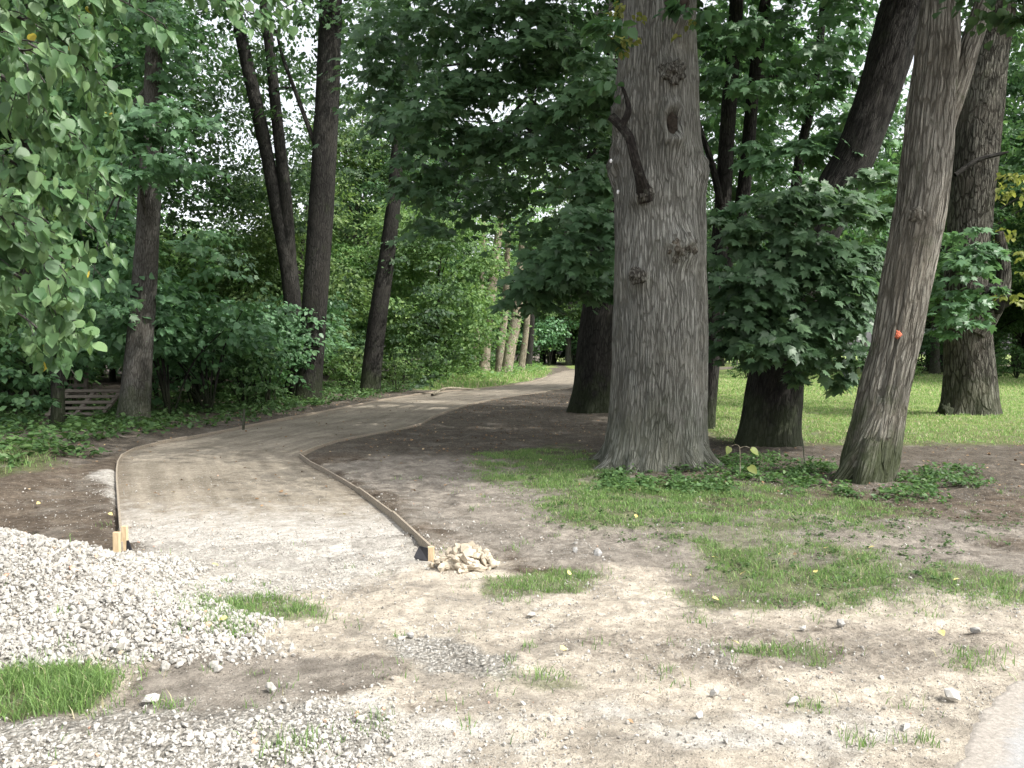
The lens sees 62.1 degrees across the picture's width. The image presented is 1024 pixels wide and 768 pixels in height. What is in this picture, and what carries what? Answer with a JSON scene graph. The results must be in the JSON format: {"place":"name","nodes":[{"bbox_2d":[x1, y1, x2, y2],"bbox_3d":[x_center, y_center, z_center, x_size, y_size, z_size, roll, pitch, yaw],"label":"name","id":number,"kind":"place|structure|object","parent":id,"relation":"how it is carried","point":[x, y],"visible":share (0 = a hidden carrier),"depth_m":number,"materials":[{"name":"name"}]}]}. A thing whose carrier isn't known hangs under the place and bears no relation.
{"place":"outdoors","nodes":[
{"label":"outdoors","id":0,"kind":"place"},
{"bbox_2d":[0,354,1023,767],"bbox_3d":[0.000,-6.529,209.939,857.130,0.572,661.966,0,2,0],"label":"ground","id":1,"kind":"structure","parent":0,"point":[516,424],"depth_m":5.08,"materials":[{"name":"beige soil"}]},
{"bbox_2d":[0,207,101,431],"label":"tree","id":2,"kind":"object","parent":1,"relation":"on","point":[55,402],"visible":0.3,"depth_m":16.76,"materials":[{"name":"green plant"}]},
{"bbox_2d":[0,138,121,395],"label":"tree","id":3,"kind":"object","parent":1,"relation":"on","point":[17,320],"visible":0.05,"depth_m":21.54,"materials":[{"name":"green plant"}]},
{"bbox_2d":[0,317,124,412],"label":"shrub","id":4,"kind":"object","parent":1,"relation":"on","point":[40,385],"visible":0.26,"depth_m":20.40,"materials":[{"name":"green plant"}]},
{"bbox_2d":[0,316,125,408],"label":"shrub","id":5,"kind":"object","parent":1,"relation":"on","point":[3,387],"visible":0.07,"depth_m":22.62,"materials":[{"name":"green plant"}]},
{"bbox_2d":[44,367,108,400],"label":"shrub","id":6,"kind":"object","parent":1,"relation":"on","point":[91,382],"visible":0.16,"depth_m":25.94,"materials":[{"name":"green plant"}]},
{"bbox_2d":[44,388,119,418],"bbox_3d":[-10.132,0.468,20.153,1.580,0.715,0.765,0,2,-7],"label":"pallet","id":7,"kind":"object","parent":1,"relation":"on","point":[89,397],"visible":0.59,"depth_m":20.17,"materials":[{"name":"brown wood"}]},
{"bbox_2d":[63,365,88,394],"bbox_3d":[-10.934,-0.055,21.320,0.630,0.819,0.184,0,2,6],"label":"pallet","id":8,"kind":"object","parent":7,"relation":"on","point":[76,384],"visible":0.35,"depth_m":21.27,"materials":[{"name":"brown wood"}]},
{"bbox_2d":[0,11,180,391],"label":"tree","id":9,"kind":"object","parent":1,"relation":"on","point":[164,234],"visible":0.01,"depth_m":29.51,"materials":[{"name":"green plant"}]},
{"bbox_2d":[0,0,211,328],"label":"tree","id":10,"kind":"object","parent":1,"relation":"on","point":[133,96],"visible":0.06,"depth_m":27.92,"materials":[{"name":"green plant"}]},
{"bbox_2d":[38,0,207,394],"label":"tree","id":11,"kind":"object","parent":1,"relation":"on","point":[111,301],"depth_m":30.90,"materials":[{"name":"green plant"}]},
{"bbox_2d":[0,0,254,407],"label":"tree","id":12,"kind":"object","parent":1,"relation":"on","point":[126,77],"visible":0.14,"depth_m":25.76,"materials":[{"name":"green plant"}]},
{"bbox_2d":[0,0,274,422],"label":"tree","id":13,"kind":"object","parent":1,"relation":"on","point":[151,173],"visible":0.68,"depth_m":18.60,"materials":[{"name":"green plant"}]},
{"bbox_2d":[95,238,198,381],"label":"tree","id":14,"kind":"object","parent":1,"relation":"on","point":[112,375],"depth_m":44.02,"materials":[{"name":"green plant"}]},
{"bbox_2d":[85,284,216,398],"bbox_3d":[-11.012,-1.221,26.297,4.948,3.995,5.590,1,2,29],"label":"shrub","id":15,"kind":"object","parent":1,"relation":"on","point":[117,334],"visible":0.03,"depth_m":25.97,"materials":[{"name":"green plant"}]},
{"bbox_2d":[95,209,206,374],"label":"tree","id":16,"kind":"object","parent":1,"relation":"on","point":[166,213],"visible":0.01,"depth_m":45.71,"materials":[{"name":"green plant"}]},
{"bbox_2d":[91,43,212,255],"bbox_3d":[-20.605,-9.418,38.257,13.364,19.792,11.932,0,2,-4],"label":"tree","id":17,"kind":"object","parent":1,"relation":"on","point":[163,206],"depth_m":39.92,"materials":[{"name":"green plant"}]},
{"bbox_2d":[0,0,310,381],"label":"tree","id":18,"kind":"object","parent":1,"relation":"on","point":[34,113],"visible":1,"depth_m":4.17,"materials":[{"name":"green plant"}]},
{"bbox_2d":[0,527,313,675],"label":"gravel heap","id":19,"kind":"object","parent":1,"relation":"on","point":[152,563],"visible":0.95,"depth_m":4.72,"materials":[{"name":"gravel"}]},
{"bbox_2d":[63,259,290,414],"bbox_3d":[-8.382,-0.997,20.549,4.927,3.978,5.566,2,3,38],"label":"shrub","id":20,"kind":"object","parent":1,"relation":"on","point":[166,336],"visible":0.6,"depth_m":20.15,"materials":[{"name":"green plant"}]},
{"bbox_2d":[125,314,246,400],"bbox_3d":[-9.391,-0.668,24.826,4.072,2.910,3.604,0,2,8],"label":"shrub","id":21,"kind":"object","parent":1,"relation":"on","point":[226,363],"visible":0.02,"depth_m":24.35,"materials":[{"name":"green plant"}]},
{"bbox_2d":[115,314,260,405],"bbox_3d":[-8.803,-0.605,23.794,3.996,2.856,3.538,-2,3,-38],"label":"shrub","id":22,"kind":"object","parent":1,"relation":"on","point":[209,368],"visible":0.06,"depth_m":23.64,"materials":[{"name":"green plant"}]},
{"bbox_2d":[158,249,223,381],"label":"tree","id":23,"kind":"object","parent":1,"relation":"on","point":[178,378],"visible":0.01,"depth_m":44.49,"materials":[{"name":"green plant"}]},
{"bbox_2d":[108,286,296,412],"bbox_3d":[-8.156,-0.748,21.749,5.914,3.398,4.344,1,2,30],"label":"shrub","id":24,"kind":"object","parent":1,"relation":"on","point":[205,356],"visible":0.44,"depth_m":21.70,"materials":[{"name":"green plant"}]},
{"bbox_2d":[158,224,254,380],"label":"tree","id":25,"kind":"object","parent":1,"relation":"on","point":[169,258],"visible":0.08,"depth_m":41.99,"materials":[{"name":"green plant"}]},
{"bbox_2d":[0,379,433,466],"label":"ground cover","id":26,"kind":"object","parent":1,"relation":"on","point":[98,422],"visible":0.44,"depth_m":18.38,"materials":[{"name":"green plant"}]},
{"bbox_2d":[173,227,302,315],"bbox_3d":[-12.588,-3.442,40.422,7.310,7.557,7.480,0,2,5],"label":"tree","id":27,"kind":"object","parent":1,"relation":"on","point":[262,265],"visible":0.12,"depth_m":39.32,"materials":[{"name":"green plant"}]},
{"bbox_2d":[194,337,292,407],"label":"shrub","id":28,"kind":"object","parent":1,"relation":"on","point":[241,391],"visible":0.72,"depth_m":23.31,"materials":[{"name":"green plant"}]},
{"bbox_2d":[196,300,298,397],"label":"shrub","id":29,"kind":"object","parent":1,"relation":"on","point":[246,302],"visible":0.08,"depth_m":28.86,"materials":[{"name":"green plant"}]},
{"bbox_2d":[118,0,385,392],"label":"tree","id":30,"kind":"object","parent":1,"relation":"on","point":[278,182],"visible":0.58,"depth_m":32.27,"materials":[{"name":"green plant"}]},
{"bbox_2d":[218,359,294,398],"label":"shrub","id":31,"kind":"object","parent":1,"relation":"on","point":[254,384],"visible":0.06,"depth_m":26.91,"materials":[{"name":"green plant"}]},
{"bbox_2d":[205,298,334,391],"bbox_3d":[-8.506,-1.205,30.429,4.484,3.621,5.066,0,2,-3],"label":"shrub","id":32,"kind":"object","parent":1,"relation":"on","point":[285,306],"visible":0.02,"depth_m":29.24,"materials":[{"name":"green plant"}]},
{"bbox_2d":[222,330,323,401],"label":"shrub","id":33,"kind":"object","parent":1,"relation":"on","point":[283,354],"visible":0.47,"depth_m":24.98,"materials":[{"name":"green plant"}]},
{"bbox_2d":[184,165,397,376],"bbox_3d":[-10.736,-5.138,41.231,11.018,11.130,10.766,2,3,41],"label":"tree","id":34,"kind":"object","parent":1,"relation":"on","point":[262,223],"visible":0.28,"depth_m":39.82,"materials":[{"name":"green plant"}]},
{"bbox_2d":[226,301,358,398],"bbox_3d":[-7.249,-0.994,28.156,4.146,3.347,4.684,0,2,-4],"label":"shrub","id":35,"kind":"object","parent":1,"relation":"on","point":[294,331],"visible":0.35,"depth_m":27.06,"materials":[{"name":"green plant"}]},
{"bbox_2d":[239,252,363,375],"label":"tree","id":36,"kind":"object","parent":1,"relation":"on","point":[331,268],"visible":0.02,"depth_m":42.07,"materials":[{"name":"green plant"}]},
{"bbox_2d":[261,291,361,388],"bbox_3d":[-9.092,-1.649,34.827,5.917,4.229,5.238,-1,2,-21],"label":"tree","id":37,"kind":"object","parent":1,"relation":"on","point":[332,305],"visible":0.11,"depth_m":34.63,"materials":[{"name":"green plant"}]},
{"bbox_2d":[233,0,410,400],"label":"tree","id":38,"kind":"object","parent":1,"relation":"on","point":[323,134],"visible":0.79,"depth_m":26.91,"materials":[{"name":"green plant"}]},
{"bbox_2d":[113,376,547,552],"bbox_3d":[-2.275,0.454,31.669,4.112,0.510,50.150,0,2,6],"label":"timber edging","id":39,"kind":"object","parent":1,"relation":"on","point":[121,542],"visible":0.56,"depth_m":15.00,"materials":[{"name":"brown wood"}]},
{"bbox_2d":[276,225,393,375],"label":"tree","id":40,"kind":"object","parent":1,"relation":"on","point":[345,238],"visible":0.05,"depth_m":55.98,"materials":[{"name":"green plant"}]},
{"bbox_2d":[323,349,361,388],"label":"shrub","id":41,"kind":"object","parent":1,"relation":"on","point":[343,371],"visible":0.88,"depth_m":34.76,"materials":[{"name":"green plant"}]},
{"bbox_2d":[323,344,363,384],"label":"shrub","id":42,"kind":"object","parent":1,"relation":"on","point":[359,360],"visible":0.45,"depth_m":37.42,"materials":[{"name":"green plant"}]},
{"bbox_2d":[259,89,434,352],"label":"tree","id":43,"kind":"object","parent":1,"relation":"on","point":[354,165],"visible":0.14,"depth_m":53.08,"materials":[{"name":"green plant"}]},
{"bbox_2d":[335,330,416,377],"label":"shrub","id":44,"kind":"object","parent":1,"relation":"on","point":[357,342],"visible":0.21,"depth_m":43.34,"materials":[{"name":"green plant"}]},
{"bbox_2d":[328,234,424,366],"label":"tree","id":45,"kind":"object","parent":1,"relation":"on","point":[355,264],"visible":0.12,"depth_m":52.12,"materials":[{"name":"green plant"}]},
{"bbox_2d":[381,349,423,390],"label":"shrub","id":46,"kind":"object","parent":1,"relation":"on","point":[397,371],"visible":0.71,"depth_m":33.97,"materials":[{"name":"green plant"}]},
{"bbox_2d":[334,109,472,363],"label":"tree","id":47,"kind":"object","parent":1,"relation":"on","point":[352,206],"visible":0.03,"depth_m":60.09,"materials":[{"name":"green plant"}]},
{"bbox_2d":[330,1,484,392],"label":"tree","id":48,"kind":"object","parent":1,"relation":"on","point":[373,361],"visible":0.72,"depth_m":31.71,"materials":[{"name":"green plant"}]},
{"bbox_2d":[384,345,430,383],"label":"shrub","id":49,"kind":"object","parent":1,"relation":"on","point":[409,368],"visible":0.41,"depth_m":40.64,"materials":[{"name":"green plant"}]},
{"bbox_2d":[346,142,483,375],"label":"tree","id":50,"kind":"object","parent":1,"relation":"on","point":[371,184],"visible":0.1,"depth_m":54.13,"materials":[{"name":"green plant"}]},
{"bbox_2d":[406,348,451,379],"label":"shrub","id":51,"kind":"object","parent":1,"relation":"on","point":[434,369],"visible":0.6,"depth_m":41.70,"materials":[{"name":"green plant"}]},
{"bbox_2d":[409,352,449,379],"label":"shrub","id":52,"kind":"object","parent":1,"relation":"on","point":[429,364],"visible":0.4,"depth_m":42.29,"materials":[{"name":"green plant"}]},
{"bbox_2d":[351,200,514,373],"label":"tree","id":53,"kind":"object","parent":1,"relation":"on","point":[447,272],"visible":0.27,"depth_m":47.20,"materials":[{"name":"green plant"}]},
{"bbox_2d":[299,387,572,562],"bbox_3d":[0.700,0.527,28.410,3.686,0.210,43.795,0,2,8],"label":"timber edging","id":54,"kind":"object","parent":1,"relation":"on","point":[425,551],"visible":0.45,"depth_m":9.44,"materials":[{"name":"brown wood"}]},
{"bbox_2d":[345,195,551,380],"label":"tree","id":55,"kind":"object","parent":1,"relation":"on","point":[475,323],"visible":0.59,"depth_m":44.89,"materials":[{"name":"green plant"}]},
{"bbox_2d":[440,352,468,379],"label":"shrub","id":56,"kind":"object","parent":1,"relation":"on","point":[453,369],"visible":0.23,"depth_m":46.81,"materials":[{"name":"green plant"}]},
{"bbox_2d":[447,356,477,375],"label":"shrub","id":57,"kind":"object","parent":1,"relation":"on","point":[467,367],"visible":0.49,"depth_m":54.01,"materials":[{"name":"green plant"}]},
{"bbox_2d":[428,540,499,573],"bbox_3d":[-0.365,1.321,6.344,0.516,0.304,0.385,-1,2,-16],"label":"rubble pile","id":58,"kind":"object","parent":1,"relation":"on","point":[463,558],"visible":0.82,"depth_m":6.24,"materials":[{"name":"beige stone"}]},
{"bbox_2d":[426,359,549,384],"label":"ground cover","id":59,"kind":"object","parent":1,"relation":"on","point":[537,364],"visible":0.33,"depth_m":55.04,"materials":[{"name":"green plant"}]},
{"bbox_2d":[429,143,552,370],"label":"tree","id":60,"kind":"object","parent":1,"relation":"on","point":[464,257],"visible":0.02,"depth_m":66.12,"materials":[{"name":"green plant"}]},
{"bbox_2d":[456,117,537,369],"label":"tree","id":61,"kind":"object","parent":1,"relation":"on","point":[496,219],"visible":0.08,"depth_m":63.55,"materials":[{"name":"green plant"}]},
{"bbox_2d":[265,0,729,413],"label":"tree","id":62,"kind":"object","parent":1,"relation":"on","point":[558,263],"visible":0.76,"depth_m":14.95,"materials":[{"name":"green plant"}]},
{"bbox_2d":[464,159,541,372],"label":"tree","id":63,"kind":"object","parent":1,"relation":"on","point":[499,353],"visible":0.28,"depth_m":61.68,"materials":[{"name":"green plant"}]},
{"bbox_2d":[468,208,544,343],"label":"tree","id":64,"kind":"object","parent":1,"relation":"on","point":[506,228],"visible":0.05,"depth_m":97.32,"materials":[{"name":"green plant"}]},
{"bbox_2d":[470,81,548,370],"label":"tree","id":65,"kind":"object","parent":1,"relation":"on","point":[487,350],"visible":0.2,"depth_m":65.52,"materials":[{"name":"green plant"}]},
{"bbox_2d":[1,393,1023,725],"bbox_3d":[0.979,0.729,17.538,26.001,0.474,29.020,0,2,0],"label":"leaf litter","id":66,"kind":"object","parent":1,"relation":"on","point":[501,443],"visible":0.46,"depth_m":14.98,"materials":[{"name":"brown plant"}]},
{"bbox_2d":[472,160,553,372],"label":"tree","id":67,"kind":"object","parent":1,"relation":"on","point":[508,358],"visible":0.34,"depth_m":59.60,"materials":[{"name":"green plant"}]},
{"bbox_2d":[493,176,551,366],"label":"tree","id":68,"kind":"object","parent":1,"relation":"on","point":[529,355],"visible":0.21,"depth_m":75.65,"materials":[{"name":"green plant"}]},
{"bbox_2d":[498,189,550,369],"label":"tree","id":69,"kind":"object","parent":1,"relation":"on","point":[523,353],"visible":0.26,"depth_m":69.71,"materials":[{"name":"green plant"}]},
{"bbox_2d":[515,346,549,362],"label":"shrub","id":70,"kind":"object","parent":1,"relation":"on","point":[534,351],"visible":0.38,"depth_m":94.47,"materials":[{"name":"green plant"}]},
{"bbox_2d":[519,316,579,365],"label":"tree","id":71,"kind":"object","parent":1,"relation":"on","point":[545,331],"visible":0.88,"depth_m":94.34,"materials":[{"name":"green plant"}]},
{"bbox_2d":[534,219,575,363],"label":"tree","id":72,"kind":"object","parent":1,"relation":"on","point":[553,359],"visible":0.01,"depth_m":110.44,"materials":[{"name":"green plant"}]},
{"bbox_2d":[536,294,578,364],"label":"tree","id":73,"kind":"object","parent":1,"relation":"on","point":[573,334],"visible":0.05,"depth_m":105.55,"materials":[{"name":"green plant"}]},
{"bbox_2d":[535,199,589,364],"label":"tree","id":74,"kind":"object","parent":1,"relation":"on","point":[572,316],"visible":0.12,"depth_m":98.66,"materials":[{"name":"green plant"}]},
{"bbox_2d":[554,339,577,364],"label":"shrub","id":75,"kind":"object","parent":1,"relation":"on","point":[573,351],"visible":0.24,"depth_m":101.49,"materials":[{"name":"green plant"}]},
{"bbox_2d":[473,0,729,474],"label":"tree","id":76,"kind":"object","parent":1,"relation":"on","point":[657,168],"visible":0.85,"depth_m":11.04,"materials":[{"name":"grey plant"}]},
{"bbox_2d":[530,29,830,314],"bbox_3d":[6.980,-7.248,34.494,11.873,15.789,10.739,1,3,34],"label":"tree","id":77,"kind":"object","parent":1,"relation":"on","point":[709,195],"visible":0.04,"depth_m":32.81,"materials":[{"name":"green plant"}]},
{"bbox_2d":[727,357,748,377],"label":"shrub","id":78,"kind":"object","parent":1,"relation":"on","point":[740,369],"visible":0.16,"depth_m":50.19,"materials":[{"name":"green plant"}]},
{"bbox_2d":[726,444,758,476],"bbox_3d":[2.818,1.001,10.422,0.408,0.514,0.089,0,2,5],"label":"sapling","id":79,"kind":"object","parent":1,"relation":"on","point":[752,468],"visible":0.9,"depth_m":10.41,"materials":[{"name":"green plant"}]},
{"bbox_2d":[488,451,1022,605],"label":"ground cover","id":80,"kind":"object","parent":1,"relation":"on","point":[839,578],"visible":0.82,"depth_m":7.27,"materials":[{"name":"green plant"}]},
{"bbox_2d":[697,0,821,428],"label":"tree","id":81,"kind":"object","parent":1,"relation":"on","point":[725,191],"visible":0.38,"depth_m":16.73,"materials":[{"name":"green plant"}]},
{"bbox_2d":[733,144,846,265],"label":"tree","id":82,"kind":"object","parent":1,"relation":"on","point":[786,188],"visible":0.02,"depth_m":75.72,"materials":[{"name":"green plant"}]},
{"bbox_2d":[586,450,996,503],"bbox_3d":[3.545,1.091,10.828,4.903,0.237,4.088,0,2,11],"label":"ground cover","id":83,"kind":"object","parent":1,"relation":"on","point":[796,471],"visible":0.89,"depth_m":10.15,"materials":[{"name":"green plant"}]},
{"bbox_2d":[697,0,906,250],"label":"tree","id":84,"kind":"object","parent":1,"relation":"on","point":[804,131],"visible":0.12,"depth_m":24.41,"materials":[{"name":"green plant"}]},
{"bbox_2d":[697,0,920,447],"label":"tree","id":85,"kind":"object","parent":1,"relation":"on","point":[782,297],"visible":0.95,"depth_m":13.92,"materials":[{"name":"green plant"}]},
{"bbox_2d":[835,220,878,361],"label":"tree","id":86,"kind":"object","parent":1,"relation":"on","point":[865,343],"visible":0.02,"depth_m":107.55,"materials":[{"name":"green plant"}]},
{"bbox_2d":[821,0,1023,484],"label":"tree","id":87,"kind":"object","parent":1,"relation":"on","point":[946,54],"visible":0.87,"depth_m":10.13,"materials":[{"name":"green plant"}]},
{"bbox_2d":[916,335,942,373],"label":"shrub","id":88,"kind":"object","parent":1,"relation":"on","point":[925,346],"visible":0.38,"depth_m":60.17,"materials":[{"name":"green plant"}]},
{"bbox_2d":[841,117,1023,373],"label":"tree","id":89,"kind":"object","parent":1,"relation":"on","point":[934,367],"visible":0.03,"depth_m":60.21,"materials":[{"name":"green plant"}]},
{"bbox_2d":[877,193,1018,371],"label":"tree","id":90,"kind":"object","parent":1,"relation":"on","point":[881,243],"depth_m":65.85,"materials":[{"name":"green plant"}]},
{"bbox_2d":[875,24,1023,286],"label":"tree","id":91,"kind":"object","parent":1,"relation":"on","point":[1005,143],"visible":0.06,"depth_m":51.70,"materials":[{"name":"green plant"}]},
{"bbox_2d":[944,688,959,700],"bbox_3d":[2.003,1.411,3.870,0.072,0.052,0.065,1,2,18],"label":"stone","id":92,"kind":"object","parent":1,"relation":"on","point":[951,694],"visible":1,"depth_m":3.85,"materials":[{"name":"stone"}]},
{"bbox_2d":[900,0,1023,415],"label":"tree","id":93,"kind":"object","parent":1,"relation":"on","point":[974,304],"visible":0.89,"depth_m":20.56,"materials":[{"name":"brown plant"}]},
{"bbox_2d":[924,185,1023,346],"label":"tree","id":94,"kind":"object","parent":1,"relation":"on","point":[1003,320],"visible":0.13,"depth_m":61.27,"materials":[{"name":"green plant"}]},
{"bbox_2d":[993,221,1023,371],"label":"tree","id":95,"kind":"object","parent":1,"relation":"on","point":[1022,333],"visible":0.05,"depth_m":65.63,"materials":[{"name":"green plant"}]},
{"bbox_2d":[994,28,1023,255],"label":"tree","id":96,"kind":"object","parent":1,"relation":"on","point":[1013,88],"visible":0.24,"depth_m":52.71,"materials":[{"name":"green plant"}]},
{"bbox_2d":[995,339,1023,378],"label":"shrub","id":97,"kind":"object","parent":1,"relation":"on","point":[1020,353],"visible":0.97,"depth_m":50.26,"materials":[{"name":"green plant"}]},
{"bbox_2d":[995,126,1023,284],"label":"tree","id":98,"kind":"object","parent":1,"relation":"on","point":[1018,213],"visible":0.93,"depth_m":47.45,"materials":[{"name":"green plant"}]},
{"bbox_2d":[1000,122,1022,368],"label":"tree","id":99,"kind":"object","parent":1,"relation":"on","point":[1016,337],"visible":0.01,"depth_m":77.98,"materials":[{"name":"green plant"}]},
{"bbox_2d":[0,365,1023,764],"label":"grass","id":100,"kind":"structure","parent":0,"point":[80,681],"depth_m":6.55,"materials":[{"name":"green plant"}]},
{"bbox_2d":[0,471,1023,767],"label":"gravel","id":101,"kind":"structure","parent":0,"point":[160,739],"depth_m":3.61,"materials":[{"name":"grey gravel"}]},
{"bbox_2d":[141,693,159,702],"bbox_3d":[-1.618,1.408,3.804,0.065,0.038,0.046,0,2,0],"label":"stone","id":102,"kind":"object","parent":101,"relation":"on","point":[147,699],"visible":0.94,"depth_m":3.80,"materials":[{"name":"stone"}]},
{"bbox_2d":[95,0,1023,353],"label":"sky","id":103,"kind":"structure","parent":0,"point":[289,105],"materials":[{"name":"white"}]},
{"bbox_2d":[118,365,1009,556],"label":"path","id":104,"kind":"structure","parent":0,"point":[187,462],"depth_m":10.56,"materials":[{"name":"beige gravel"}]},
{"bbox_2d":[431,387,479,395],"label":"fallen branch","id":105,"kind":"object","parent":104,"relation":"on","point":[438,391],"visible":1,"depth_m":33.49,"materials":[{"name":"beige wood"}]},
{"bbox_2d":[954,680,1023,767],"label":"road","id":106,"kind":"structure","parent":0,"point":[996,737],"depth_m":3.53,"materials":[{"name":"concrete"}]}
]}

